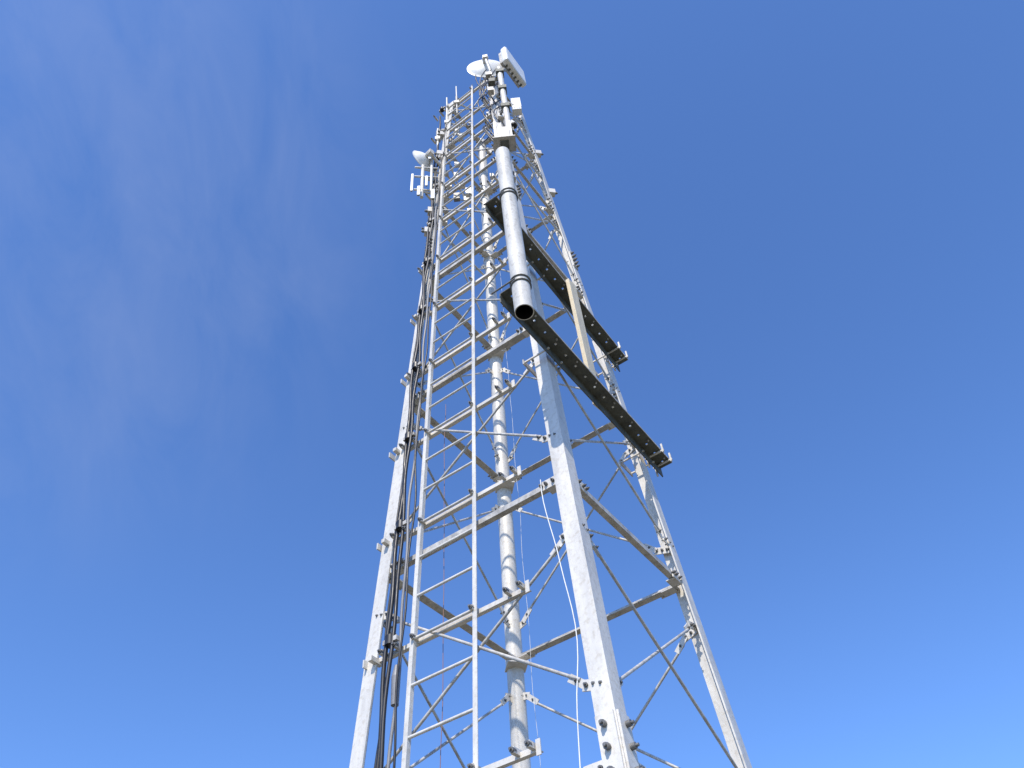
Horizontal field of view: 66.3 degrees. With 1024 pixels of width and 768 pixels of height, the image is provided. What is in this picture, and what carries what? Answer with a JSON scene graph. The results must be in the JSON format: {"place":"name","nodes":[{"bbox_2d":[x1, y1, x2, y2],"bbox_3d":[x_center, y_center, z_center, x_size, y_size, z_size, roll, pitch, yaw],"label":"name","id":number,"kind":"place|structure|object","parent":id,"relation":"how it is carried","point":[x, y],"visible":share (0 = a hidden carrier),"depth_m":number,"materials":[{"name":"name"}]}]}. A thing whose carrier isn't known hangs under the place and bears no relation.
{"place":"outdoors","nodes":[
{"label":"outdoors","id":0,"kind":"place"},
{"bbox_2d":[0,0,1023,767],"label":"sky","id":1,"kind":"structure","parent":0,"point":[798,225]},
{"label":"ground","id":2,"kind":"structure","parent":0,"visible":0},
{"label":"concrete footing","id":3,"kind":"object","parent":2,"relation":"on","visible":0},
{"bbox_2d":[349,76,751,767],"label":"lattice tower","id":4,"kind":"structure","parent":3,"relation":"on","point":[603,682],"depth_m":5.58,"materials":[{"name":"metal"}]},
{"bbox_2d":[410,156,439,199],"bbox_3d":[-1.046,-2.594,9.696,0.387,1.485,0.153,11,-51,-14],"label":"sector antenna cluster","id":5,"kind":"object","parent":4,"relation":"attached to","point":[420,190],"visible":0.88,"depth_m":9.56,"materials":[{"name":"metal"}]},
{"bbox_2d":[413,148,440,169],"bbox_3d":[-1.068,-2.901,10.074,0.200,0.342,0.393,-37,-56,24],"label":"dish antenna","id":6,"kind":"object","parent":4,"relation":"attached to","point":[421,158],"visible":0.77,"depth_m":10.00,"materials":[{"name":"metal"}]},
{"bbox_2d":[435,128,460,144],"bbox_3d":[-0.879,-3.364,10.812,0.362,0.736,0.068,-1,-50,-5],"label":"whip antenna","id":7,"kind":"object","parent":4,"relation":"attached to","point":[437,139],"visible":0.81,"depth_m":10.79,"materials":[{"name":"metal"}]},
{"bbox_2d":[362,77,543,767],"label":"access ladder","id":8,"kind":"object","parent":4,"relation":"attached to","point":[516,753],"visible":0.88,"depth_m":5.42,"materials":[{"name":"metal"}]},
{"bbox_2d":[444,97,465,126],"bbox_3d":[-0.830,-3.897,11.395,0.307,1.344,0.072,2,-50,-7],"label":"whip antenna","id":9,"kind":"object","parent":4,"relation":"attached to","point":[446,120],"visible":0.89,"depth_m":11.28,"materials":[{"name":"metal"}]},
{"bbox_2d":[454,86,467,113],"bbox_3d":[-0.735,-4.183,11.602,0.261,1.056,0.082,12,-52,-15],"label":"whip antenna","id":10,"kind":"object","parent":4,"relation":"attached to","point":[456,102],"visible":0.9,"depth_m":11.46,"materials":[{"name":"metal"}]},
{"bbox_2d":[374,106,580,767],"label":"coaxial cable run","id":11,"kind":"object","parent":4,"relation":"attached to","point":[393,637],"visible":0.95,"depth_m":5.23,"materials":[{"name":"rubber"}]},
{"bbox_2d":[467,54,502,77],"bbox_3d":[-0.384,-4.625,11.458,0.558,0.922,0.237,-6,-49,0],"label":"dish antenna","id":12,"kind":"object","parent":4,"relation":"attached to","point":[478,68],"visible":0.8,"depth_m":11.53,"materials":[{"name":"metal"}]},
{"bbox_2d":[475,66,515,154],"bbox_3d":[-0.238,-3.565,10.066,0.409,2.848,0.363,-6,-49,0],"label":"antenna mount","id":13,"kind":"object","parent":4,"relation":"attached to","point":[504,136],"visible":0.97,"depth_m":9.98,"materials":[{"name":"metal"}]},
{"bbox_2d":[498,47,525,87],"bbox_3d":[-0.013,-4.588,11.513,0.191,0.799,0.522,-31,-54,20],"label":"panel antenna","id":14,"kind":"object","parent":13,"relation":"attached to","point":[513,70],"visible":0.95,"depth_m":11.45,"materials":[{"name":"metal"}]},
{"bbox_2d":[507,97,521,115],"bbox_3d":[0.005,-3.653,10.286,0.243,0.384,0.131,5,-50,-9],"label":"radio unit","id":15,"kind":"object","parent":13,"relation":"attached to","point":[515,104],"visible":0.97,"depth_m":10.18,"materials":[{"name":"metal"}]},
{"bbox_2d":[511,120,517,128],"bbox_3d":[-0.003,-3.242,9.793,0.129,0.347,0.182,-6,-49,0],"label":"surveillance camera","id":16,"kind":"object","parent":13,"relation":"attached to","point":[514,124],"visible":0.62,"depth_m":9.63,"materials":[{"name":"white plastic"}]},
{"bbox_2d":[485,197,627,377],"bbox_3d":[0.377,-0.777,6.909,0.345,0.170,2.133,-30,-54,19],"label":"mounting bracket","id":17,"kind":"object","parent":4,"relation":"attached to","point":[612,351],"visible":0.81,"depth_m":6.88,"materials":[{"name":"metal"}]},
{"bbox_2d":[499,287,672,476],"bbox_3d":[0.560,0.086,5.975,0.345,0.170,2.259,-31,-54,20],"label":"mounting bracket","id":18,"kind":"object","parent":4,"relation":"attached to","point":[548,339],"visible":0.91,"depth_m":5.93,"materials":[{"name":"metal"}]},
{"bbox_2d":[483,146,533,319],"bbox_3d":[-0.052,-1.222,6.032,0.276,2.432,0.151,-31,-54,20],"label":"galvanised pipe","id":19,"kind":"object","parent":18,"relation":"attached to","point":[519,283],"visible":0.98,"depth_m":5.68,"materials":[{"name":"metal"}]},
{"bbox_2d":[565,278,598,408],"bbox_3d":[0.592,-0.358,6.488,0.077,1.363,0.393,-13,-50,6],"label":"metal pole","id":20,"kind":"object","parent":18,"relation":"on","point":[580,328],"visible":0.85,"depth_m":6.55,"materials":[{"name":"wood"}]}
]}

